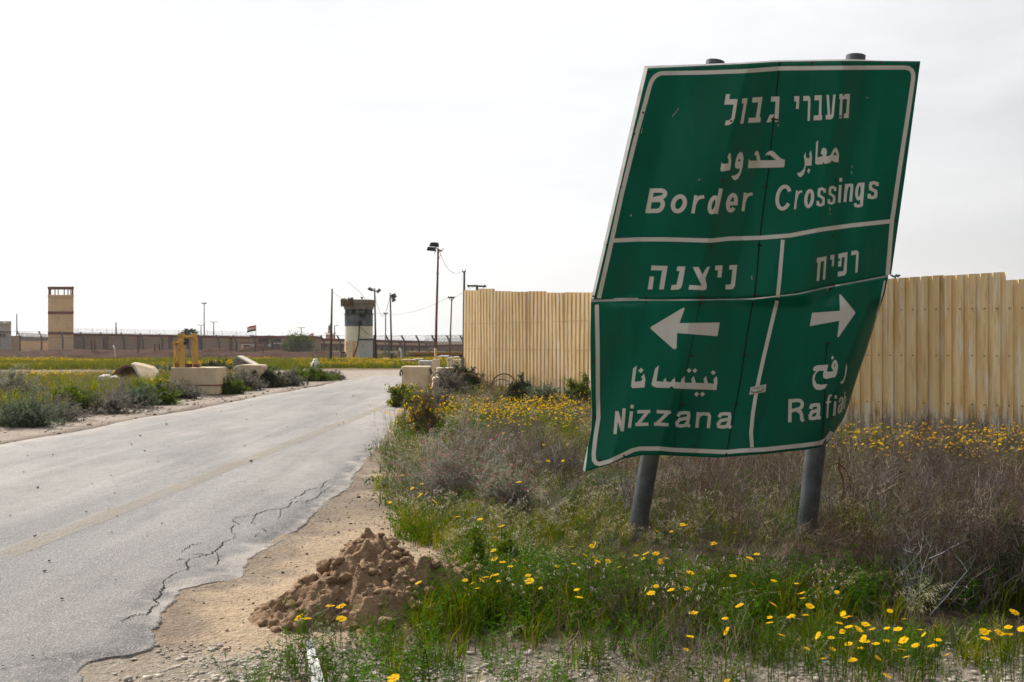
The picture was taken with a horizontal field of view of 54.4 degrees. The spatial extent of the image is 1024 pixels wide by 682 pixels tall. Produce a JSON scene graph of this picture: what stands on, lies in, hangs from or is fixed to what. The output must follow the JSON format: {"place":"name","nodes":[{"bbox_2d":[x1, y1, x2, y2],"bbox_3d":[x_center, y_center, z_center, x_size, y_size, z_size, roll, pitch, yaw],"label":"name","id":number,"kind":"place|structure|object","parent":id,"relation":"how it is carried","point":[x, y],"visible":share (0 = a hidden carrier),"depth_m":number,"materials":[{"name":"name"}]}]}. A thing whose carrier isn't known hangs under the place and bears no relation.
{"place":"outdoors","nodes":[
{"label":"outdoors","id":0,"kind":"place"},
{"bbox_2d":[0,368,279,409],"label":"verge grass","id":1,"kind":"structure","parent":0,"point":[95,380],"depth_m":27.57,"materials":[{"name":"green plant"}]},
{"bbox_2d":[0,348,338,358],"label":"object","id":2,"kind":"structure","parent":0,"point":[106,354],"depth_m":83.16,"materials":[{"name":"green plant"}]},
{"bbox_2d":[0,375,400,681],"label":"road","id":3,"kind":"structure","parent":0,"point":[81,623],"depth_m":9.56,"materials":[{"name":"grey asphalt"}]},
{"bbox_2d":[0,405,385,554],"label":"road marking","id":4,"kind":"object","parent":3,"relation":"on","point":[79,521],"visible":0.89,"depth_m":9.42,"materials":[{"name":"brown paint"}]},
{"bbox_2d":[2,395,397,665],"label":"road crumbs","id":5,"kind":"object","parent":3,"relation":"on","point":[147,508],"visible":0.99,"depth_m":10.64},
{"bbox_2d":[121,479,333,621],"bbox_3d":[-2.245,1.581,8.481,0.460,0.024,5.766,0,0,2],"label":"road crack","id":6,"kind":"object","parent":3,"relation":"on","point":[216,552],"visible":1,"depth_m":7.39,"materials":[{"name":"black asphalt"}]},
{"bbox_2d":[240,342,265,348],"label":"guard hut","id":7,"kind":"object","parent":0,"point":[243,345],"visible":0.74,"depth_m":127.80,"materials":[{"name":"paint"}]},
{"bbox_2d":[295,351,387,357],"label":"hills","id":8,"kind":"structure","parent":0,"point":[322,352],"depth_m":89.00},
{"bbox_2d":[0,342,1023,681],"bbox_3d":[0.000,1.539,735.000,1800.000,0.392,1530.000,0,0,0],"label":"ground","id":9,"kind":"structure","parent":0,"point":[184,630],"depth_m":5.99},
{"bbox_2d":[0,321,10,348],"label":"guard house","id":10,"kind":"structure","parent":9,"relation":"on","point":[5,342],"depth_m":140.31,"materials":[{"name":"metal"}]},
{"bbox_2d":[0,359,70,399],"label":"shrub","id":11,"kind":"object","parent":9,"relation":"on","point":[6,382],"visible":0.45,"depth_m":22.96,"materials":[{"name":"green plant"}]},
{"bbox_2d":[0,380,80,427],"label":"shrub","id":12,"kind":"object","parent":9,"relation":"on","point":[32,413],"visible":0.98,"depth_m":18.45,"materials":[{"name":"green plant"}]},
{"bbox_2d":[21,392,94,421],"bbox_3d":[-9.055,1.331,19.937,1.546,0.728,1.178,0,0,0],"label":"shrub","id":13,"kind":"object","parent":9,"relation":"on","point":[76,416],"visible":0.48,"depth_m":19.84,"materials":[{"name":"grey plant"}]},
{"bbox_2d":[48,287,73,349],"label":"watchtower","id":14,"kind":"structure","parent":9,"relation":"on","point":[61,313],"depth_m":146.99,"materials":[{"name":"beige concrete"}]},
{"bbox_2d":[46,378,107,411],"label":"shrub","id":15,"kind":"object","parent":9,"relation":"on","point":[74,391],"visible":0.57,"depth_m":21.60,"materials":[{"name":"green plant"}]},
{"bbox_2d":[60,375,172,414],"bbox_3d":[-8.883,1.222,21.817,2.376,0.976,1.887,0,0,0],"label":"shrub","id":16,"kind":"object","parent":9,"relation":"on","point":[118,406],"visible":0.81,"depth_m":21.87,"materials":[{"name":"grey plant"}]},
{"bbox_2d":[112,365,137,380],"bbox_3d":[-12.217,1.214,31.608,1.130,0.936,1.082,0,0,0],"label":"rubble heap","id":17,"kind":"object","parent":9,"relation":"on","point":[122,370],"visible":0.16,"depth_m":31.32,"materials":[{"name":"brown soil"}]},
{"bbox_2d":[11,328,256,350],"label":"boundary wall","id":18,"kind":"structure","parent":9,"relation":"on","point":[29,343],"depth_m":150.00,"materials":[{"name":"red paint"}]},
{"bbox_2d":[0,365,275,409],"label":"verge brush","id":19,"kind":"object","parent":9,"relation":"on","point":[86,376],"visible":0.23,"depth_m":29.05,"materials":[{"name":"green plant"}]},
{"bbox_2d":[114,382,169,407],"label":"shrub","id":20,"kind":"object","parent":9,"relation":"on","point":[140,398],"visible":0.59,"depth_m":23.60,"materials":[{"name":"grey plant"}]},
{"bbox_2d":[131,362,158,380],"bbox_3d":[-11.555,0.953,31.309,0.970,0.570,0.666,0,0,0],"label":"concrete slab","id":21,"kind":"object","parent":9,"relation":"on","point":[139,368],"depth_m":31.28,"materials":[{"name":"beige concrete"}]},
{"bbox_2d":[132,375,183,404],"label":"shrub","id":22,"kind":"object","parent":9,"relation":"on","point":[168,399],"visible":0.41,"depth_m":24.83,"materials":[{"name":"green plant"}]},
{"bbox_2d":[0,384,316,442],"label":"verge gravel","id":23,"kind":"structure","parent":9,"relation":"on","point":[186,400],"depth_m":23.78,"materials":[{"name":"beige gravel"}]},
{"bbox_2d":[155,361,172,374],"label":"shrub","id":24,"kind":"object","parent":9,"relation":"on","point":[165,368],"visible":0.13,"depth_m":43.82,"materials":[{"name":"green plant"}]},
{"bbox_2d":[158,377,207,398],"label":"shrub","id":25,"kind":"object","parent":9,"relation":"on","point":[189,392],"visible":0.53,"depth_m":27.07,"materials":[{"name":"grey plant"}]},
{"bbox_2d":[180,328,200,349],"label":"palm tree","id":26,"kind":"object","parent":9,"relation":"on","point":[186,331],"visible":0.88,"depth_m":134.80,"materials":[{"name":"green plant"}]},
{"bbox_2d":[171,367,226,394],"bbox_3d":[-9.306,1.177,29.650,1.403,0.800,0.912,0,0,3],"label":"concrete block","id":27,"kind":"object","parent":9,"relation":"on","point":[210,380],"depth_m":29.20,"materials":[{"name":"beige concrete"}]},
{"bbox_2d":[172,333,199,366],"bbox_3d":[-9.664,0.297,29.482,0.777,1.064,0.363,0,0,0],"label":"steel gantry","id":28,"kind":"object","parent":27,"relation":"on","point":[182,341],"visible":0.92,"depth_m":29.45,"materials":[{"name":"metal"}]},
{"bbox_2d":[201,357,233,372],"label":"shrub","id":29,"kind":"object","parent":9,"relation":"on","point":[211,363],"visible":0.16,"depth_m":47.03,"materials":[{"name":"green plant"}]},
{"bbox_2d":[0,356,459,384],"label":"field flowers","id":30,"kind":"object","parent":9,"relation":"on","point":[215,361],"visible":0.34,"depth_m":60.10,"materials":[{"name":"yellow plant"}]},
{"bbox_2d":[0,356,459,369],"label":"field grass","id":31,"kind":"structure","parent":9,"relation":"on","point":[284,363],"depth_m":59.60,"materials":[{"name":"green plant"}]},
{"bbox_2d":[3,331,462,356],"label":"security fence","id":32,"kind":"object","parent":9,"relation":"on","point":[388,341],"visible":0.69,"depth_m":99.75,"materials":[{"name":"metal"}]},
{"bbox_2d":[221,376,252,394],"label":"shrub","id":33,"kind":"object","parent":9,"relation":"on","point":[234,388],"visible":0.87,"depth_m":29.86,"materials":[{"name":"green plant"}]},
{"bbox_2d":[13,348,461,358],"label":"scrub","id":34,"kind":"object","parent":9,"relation":"on","point":[407,354],"visible":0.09,"depth_m":85.67,"materials":[{"name":"green plant"}]},
{"bbox_2d":[226,365,268,390],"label":"shrub","id":35,"kind":"object","parent":9,"relation":"on","point":[254,383],"visible":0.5,"depth_m":32.00,"materials":[{"name":"grey plant"}]},
{"bbox_2d":[233,364,267,375],"bbox_3d":[-9.027,1.008,34.400,1.012,0.398,0.800,0,0,0],"label":"concrete block","id":36,"kind":"object","parent":9,"relation":"on","point":[261,368],"depth_m":34.00,"materials":[{"name":"beige concrete"}]},
{"bbox_2d":[233,356,257,365],"bbox_3d":[-9.408,0.707,35.175,0.741,0.371,0.750,0,0,0],"label":"concrete block","id":37,"kind":"object","parent":36,"relation":"on","point":[240,360],"depth_m":34.90,"materials":[{"name":"beige concrete"}]},
{"bbox_2d":[233,346,280,351],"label":"ramp wall","id":38,"kind":"structure","parent":9,"relation":"on","point":[266,348],"depth_m":120.00,"materials":[{"name":"red paint"}]},
{"bbox_2d":[241,366,292,387],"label":"shrub","id":39,"kind":"object","parent":9,"relation":"on","point":[269,376],"visible":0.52,"depth_m":34.27,"materials":[{"name":"grey plant"}]},
{"bbox_2d":[119,466,441,681],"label":"shoulder crumbs","id":40,"kind":"object","parent":9,"relation":"on","point":[226,648],"visible":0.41,"depth_m":7.31,"materials":[{"name":"brown soil"}]},
{"bbox_2d":[250,336,320,351],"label":"gate building","id":41,"kind":"structure","parent":9,"relation":"on","point":[278,338],"depth_m":145.90,"materials":[{"name":"red paint"}]},
{"bbox_2d":[272,366,308,386],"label":"shrub","id":42,"kind":"object","parent":9,"relation":"on","point":[294,382],"visible":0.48,"depth_m":35.20,"materials":[{"name":"grey plant"}]},
{"bbox_2d":[276,330,318,351],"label":"bushy tree","id":43,"kind":"object","parent":9,"relation":"on","point":[298,346],"visible":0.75,"depth_m":124.11,"materials":[{"name":"green plant"}]},
{"bbox_2d":[280,362,342,381],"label":"shrub","id":44,"kind":"object","parent":9,"relation":"on","point":[312,374],"visible":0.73,"depth_m":39.77,"materials":[{"name":"green plant"}]},
{"bbox_2d":[305,639,323,681],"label":"plastic strip","id":45,"kind":"object","parent":9,"relation":"on","point":[316,678],"visible":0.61,"depth_m":4.75,"materials":[{"name":"white paint"}]},
{"bbox_2d":[329,289,332,358],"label":"utility pole","id":46,"kind":"object","parent":9,"relation":"on","point":[331,324],"visible":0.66,"depth_m":71.94,"materials":[{"name":"brown wood"}]},
{"bbox_2d":[319,369,346,379],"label":"shrub","id":47,"kind":"object","parent":9,"relation":"on","point":[341,376],"visible":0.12,"depth_m":41.30,"materials":[{"name":"green plant"}]},
{"bbox_2d":[336,615,346,657],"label":"daisy","id":48,"kind":"object","parent":9,"relation":"on","point":[341,617],"visible":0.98,"depth_m":5.03,"materials":[{"name":"yellow plant"}]},
{"bbox_2d":[340,282,374,357],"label":"guard tower","id":49,"kind":"structure","parent":9,"relation":"on","point":[359,339],"depth_m":79.01,"materials":[{"name":"beige paint"}]},
{"bbox_2d":[346,341,354,357],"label":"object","id":50,"kind":"structure","parent":49,"relation":"in","point":[350,345],"depth_m":78.97,"materials":[{"name":"beige metal"}]},
{"bbox_2d":[247,527,493,632],"bbox_3d":[-0.795,1.452,6.200,2.050,0.564,1.500,0,0,0],"label":"dirt mound","id":51,"kind":"object","parent":9,"relation":"on","point":[361,572],"visible":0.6,"depth_m":5.81,"materials":[{"name":"brown soil"}]},
{"bbox_2d":[367,287,380,357],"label":"lamp pole","id":52,"kind":"object","parent":9,"relation":"on","point":[378,290],"visible":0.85,"depth_m":73.95,"materials":[{"name":"grey metal"}]},
{"bbox_2d":[321,336,433,350],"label":"terminal building","id":53,"kind":"structure","parent":9,"relation":"on","point":[409,344],"depth_m":164.80,"materials":[{"name":"red paint"}]},
{"bbox_2d":[387,674,399,681],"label":"daisy","id":54,"kind":"object","parent":9,"relation":"on","point":[393,677],"visible":1,"depth_m":4.14,"materials":[{"name":"yellow plant"}]},
{"bbox_2d":[390,292,396,358],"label":"lamp pole","id":55,"kind":"object","parent":9,"relation":"on","point":[393,296],"visible":0.85,"depth_m":69.94,"materials":[{"name":"metal"}]},
{"bbox_2d":[384,383,416,406],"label":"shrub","id":56,"kind":"object","parent":9,"relation":"on","point":[396,392],"visible":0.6,"depth_m":24.27,"materials":[{"name":"green plant"}]},
{"bbox_2d":[399,366,432,391],"bbox_3d":[-2.879,1.199,30.270,1.026,0.880,0.706,0,0,0],"label":"concrete block","id":57,"kind":"object","parent":9,"relation":"on","point":[413,375],"depth_m":29.99,"materials":[{"name":"concrete"}]},
{"bbox_2d":[402,383,431,408],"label":"flower clump","id":58,"kind":"object","parent":9,"relation":"on","point":[412,395],"visible":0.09,"depth_m":23.00,"materials":[{"name":"green plant"}]},
{"bbox_2d":[396,377,445,434],"bbox_3d":[-1.580,1.142,17.221,1.016,1.093,0.965,0,0,12],"label":"shrub","id":59,"kind":"object","parent":9,"relation":"on","point":[428,409],"visible":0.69,"depth_m":17.11,"materials":[{"name":"green plant"}]},
{"bbox_2d":[418,360,431,366],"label":"concrete block","id":60,"kind":"object","parent":9,"relation":"on","point":[426,362],"depth_m":58.00,"materials":[{"name":"grey paint"}]},
{"bbox_2d":[427,242,443,358],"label":"lamp post","id":61,"kind":"object","parent":9,"relation":"on","point":[433,246],"visible":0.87,"depth_m":42.96,"materials":[{"name":"metal"}]},
{"bbox_2d":[409,352,461,358],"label":"steel gate","id":62,"kind":"structure","parent":9,"relation":"on","point":[419,354],"depth_m":84.00,"materials":[{"name":"metal"}]},
{"bbox_2d":[432,359,439,376],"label":"concrete pillar","id":63,"kind":"structure","parent":9,"relation":"on","point":[435,363],"depth_m":42.37,"materials":[{"name":"beige concrete"}]},
{"bbox_2d":[409,377,463,410],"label":"shrub","id":64,"kind":"object","parent":9,"relation":"on","point":[439,395],"visible":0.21,"depth_m":22.47,"materials":[{"name":"grey plant"}]},
{"bbox_2d":[425,334,462,350],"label":"courtyard wall","id":65,"kind":"structure","parent":9,"relation":"on","point":[445,347],"depth_m":157.90,"materials":[{"name":"red paint"}]},
{"bbox_2d":[426,367,475,394],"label":"shrub","id":66,"kind":"object","parent":9,"relation":"on","point":[450,381],"visible":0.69,"depth_m":28.96,"materials":[{"name":"grey plant"}]},
{"bbox_2d":[441,362,460,378],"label":"shrub","id":67,"kind":"object","parent":9,"relation":"on","point":[449,372],"visible":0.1,"depth_m":35.73,"materials":[{"name":"grey plant"}]},
{"bbox_2d":[448,296,454,356],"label":"utility pole","id":68,"kind":"object","parent":9,"relation":"on","point":[451,297],"visible":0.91,"depth_m":45.97,"materials":[{"name":"metal"}]},
{"bbox_2d":[377,398,526,513],"bbox_3d":[-0.533,1.147,9.657,1.571,1.195,1.432,0,0,0],"label":"shrub","id":69,"kind":"object","parent":9,"relation":"on","point":[454,477],"visible":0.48,"depth_m":9.67,"materials":[{"name":"grey plant"}]},
{"bbox_2d":[447,357,460,367],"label":"concrete block","id":70,"kind":"object","parent":9,"relation":"on","point":[451,361],"depth_m":45.52,"materials":[{"name":"beige concrete"}]},
{"bbox_2d":[462,269,465,356],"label":"utility pole","id":71,"kind":"object","parent":9,"relation":"on","point":[463,311],"visible":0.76,"depth_m":51.95,"materials":[{"name":"metal"}]},
{"bbox_2d":[450,363,487,389],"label":"shrub","id":72,"kind":"object","parent":9,"relation":"on","point":[474,380],"visible":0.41,"depth_m":30.14,"materials":[{"name":"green plant"}]},
{"bbox_2d":[461,521,488,564],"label":"shrub","id":73,"kind":"object","parent":9,"relation":"on","point":[477,544],"visible":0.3,"depth_m":6.60,"materials":[{"name":"green plant"}]},
{"bbox_2d":[462,439,551,523],"bbox_3d":[-0.067,1.296,9.083,0.906,0.858,0.717,0,0,-35],"label":"shrub","id":74,"kind":"object","parent":9,"relation":"on","point":[507,490],"visible":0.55,"depth_m":8.98,"materials":[{"name":"grey plant"}]},
{"bbox_2d":[495,529,521,567],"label":"shrub","id":75,"kind":"object","parent":9,"relation":"on","point":[505,543],"visible":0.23,"depth_m":6.87,"materials":[{"name":"green plant"}]},
{"bbox_2d":[504,371,535,401],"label":"shrub","id":76,"kind":"object","parent":9,"relation":"on","point":[518,388],"visible":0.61,"depth_m":25.40,"materials":[{"name":"green plant"}]},
{"bbox_2d":[519,578,533,658],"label":"daisy","id":77,"kind":"object","parent":9,"relation":"on","point":[531,580],"visible":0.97,"depth_m":4.94,"materials":[{"name":"yellow plant"}]},
{"bbox_2d":[523,381,567,405],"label":"shrub","id":78,"kind":"object","parent":9,"relation":"on","point":[537,390],"visible":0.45,"depth_m":24.16,"materials":[{"name":"green plant"}]},
{"bbox_2d":[524,429,598,481],"bbox_3d":[0.587,1.423,11.903,1.027,0.735,0.868,0,0,0],"label":"shrub","id":79,"kind":"object","parent":9,"relation":"on","point":[560,446],"visible":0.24,"depth_m":11.82,"materials":[{"name":"brown plant"}]},
{"bbox_2d":[113,639,1023,681],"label":"gravel","id":80,"kind":"structure","parent":9,"relation":"on","point":[213,677],"depth_m":4.87,"materials":[{"name":"grey gravel"}]},
{"bbox_2d":[563,367,590,404],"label":"shrub","id":81,"kind":"object","parent":9,"relation":"on","point":[582,385],"visible":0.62,"depth_m":24.31,"materials":[{"name":"green plant"}]},
{"bbox_2d":[583,465,633,498],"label":"shrub","id":82,"kind":"object","parent":9,"relation":"on","point":[597,479],"visible":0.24,"depth_m":10.49,"materials":[{"name":"brown plant"}]},
{"bbox_2d":[274,371,1023,681],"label":"dry brush","id":83,"kind":"object","parent":9,"relation":"on","point":[932,474],"visible":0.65,"depth_m":8.79,"materials":[{"name":"brown plant"}]},
{"bbox_2d":[374,384,1023,477],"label":"yellow flowers","id":84,"kind":"object","parent":9,"relation":"on","point":[555,417],"visible":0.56,"depth_m":18.30,"materials":[{"name":"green plant"}]},
{"bbox_2d":[377,391,1022,627],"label":"flowers","id":85,"kind":"object","parent":9,"relation":"on","point":[840,619],"visible":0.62,"depth_m":5.81,"materials":[{"name":"yellow plant"}]},
{"bbox_2d":[669,456,760,495],"bbox_3d":[2.278,1.484,10.689,1.234,0.495,0.799,0,0,0],"label":"shrub","id":86,"kind":"object","parent":9,"relation":"on","point":[706,474],"visible":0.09,"depth_m":10.68,"materials":[{"name":"brown plant"}]},
{"bbox_2d":[735,603,745,681],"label":"daisy","id":87,"kind":"object","parent":9,"relation":"on","point":[740,604],"visible":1,"depth_m":4.50,"materials":[{"name":"yellow plant"}]},
{"bbox_2d":[461,272,1023,441],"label":"corrugated fence","id":88,"kind":"object","parent":9,"relation":"on","point":[942,344],"visible":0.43,"depth_m":17.53,"materials":[{"name":"paint"}]},
{"bbox_2d":[583,53,919,541],"bbox_3d":[1.943,-0.126,8.079,2.738,4.431,0.481,0,0,0],"label":"road sign","id":89,"kind":"object","parent":9,"relation":"on","point":[744,271],"visible":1,"depth_m":7.98,"materials":[{"name":"metal"}]},
{"bbox_2d":[515,531,1023,681],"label":"dead stems","id":90,"kind":"object","parent":9,"relation":"on","point":[697,658],"visible":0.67,"depth_m":4.83,"materials":[{"name":"beige plant"}]},
{"bbox_2d":[770,602,777,681],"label":"daisy","id":91,"kind":"object","parent":9,"relation":"on","point":[772,642],"visible":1,"depth_m":4.51,"materials":[{"name":"yellow plant"}]},
{"bbox_2d":[805,603,814,681],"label":"daisy","id":92,"kind":"object","parent":9,"relation":"on","point":[810,605],"visible":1,"depth_m":4.63,"materials":[{"name":"yellow plant"}]},
{"bbox_2d":[800,597,819,681],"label":"daisy","id":93,"kind":"object","parent":9,"relation":"on","point":[811,640],"visible":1,"depth_m":4.69,"materials":[{"name":"green plant"}]},
{"bbox_2d":[834,457,850,499],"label":"dead twig","id":94,"kind":"object","parent":9,"relation":"on","point":[839,470],"visible":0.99,"depth_m":6.90,"materials":[{"name":"brown plant"}]},
{"bbox_2d":[861,622,869,681],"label":"daisy","id":95,"kind":"object","parent":9,"relation":"on","point":[865,624],"visible":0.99,"depth_m":4.45,"materials":[{"name":"yellow plant"}]},
{"bbox_2d":[782,468,980,601],"bbox_3d":[2.373,1.278,6.603,1.226,0.992,1.573,0,0,13],"label":"shrub","id":96,"kind":"object","parent":9,"relation":"on","point":[867,541],"visible":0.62,"depth_m":6.47,"materials":[{"name":"brown plant"}]},
{"bbox_2d":[853,432,927,451],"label":"shrub","id":97,"kind":"object","parent":9,"relation":"on","point":[886,441],"visible":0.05,"depth_m":15.45,"materials":[{"name":"brown plant"}]},
{"bbox_2d":[898,636,908,681],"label":"daisy","id":98,"kind":"object","parent":9,"relation":"on","point":[902,640],"visible":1,"depth_m":4.23,"materials":[{"name":"yellow plant"}]},
{"bbox_2d":[929,433,1004,460],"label":"shrub","id":99,"kind":"object","parent":9,"relation":"on","point":[960,447],"visible":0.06,"depth_m":14.05,"materials":[{"name":"brown plant"}]},
{"bbox_2d":[980,628,988,681],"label":"daisy","id":100,"kind":"object","parent":9,"relation":"on","point":[984,631],"visible":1,"depth_m":4.31,"materials":[{"name":"yellow plant"}]},
{"bbox_2d":[956,519,1023,602],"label":"shrub","id":101,"kind":"object","parent":9,"relation":"on","point":[1013,555],"visible":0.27,"depth_m":6.33,"materials":[{"name":"brown plant"}]},
{"bbox_2d":[994,629,1004,679],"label":"daisy","id":102,"kind":"object","parent":9,"relation":"on","point":[999,632],"visible":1,"depth_m":4.24,"materials":[{"name":"yellow plant"}]},
{"bbox_2d":[1004,625,1012,678],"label":"daisy","id":103,"kind":"object","parent":9,"relation":"on","point":[1008,626],"visible":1,"depth_m":4.45,"materials":[{"name":"yellow plant"}]},
{"bbox_2d":[1010,609,1018,677],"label":"daisy","id":104,"kind":"object","parent":9,"relation":"on","point":[1013,611],"visible":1,"depth_m":4.63,"materials":[{"name":"yellow plant"}]},
{"bbox_2d":[0,0,1023,341],"label":"sky","id":105,"kind":"structure","parent":0,"point":[252,161],"materials":[{"name":"white"}]},
{"bbox_2d":[208,378,1023,681],"bbox_3d":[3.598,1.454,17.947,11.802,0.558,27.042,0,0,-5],"label":"grass","id":106,"kind":"structure","parent":0,"point":[895,616],"depth_m":5.68,"materials":[{"name":"green plant"}]},
{"bbox_2d":[313,380,1023,666],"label":"dry grass","id":107,"kind":"structure","parent":0,"point":[554,519],"depth_m":8.24,"materials":[{"name":"green plant"}]},
{"bbox_2d":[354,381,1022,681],"bbox_3d":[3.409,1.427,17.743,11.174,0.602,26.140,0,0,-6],"label":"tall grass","id":108,"kind":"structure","parent":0,"point":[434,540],"depth_m":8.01,"materials":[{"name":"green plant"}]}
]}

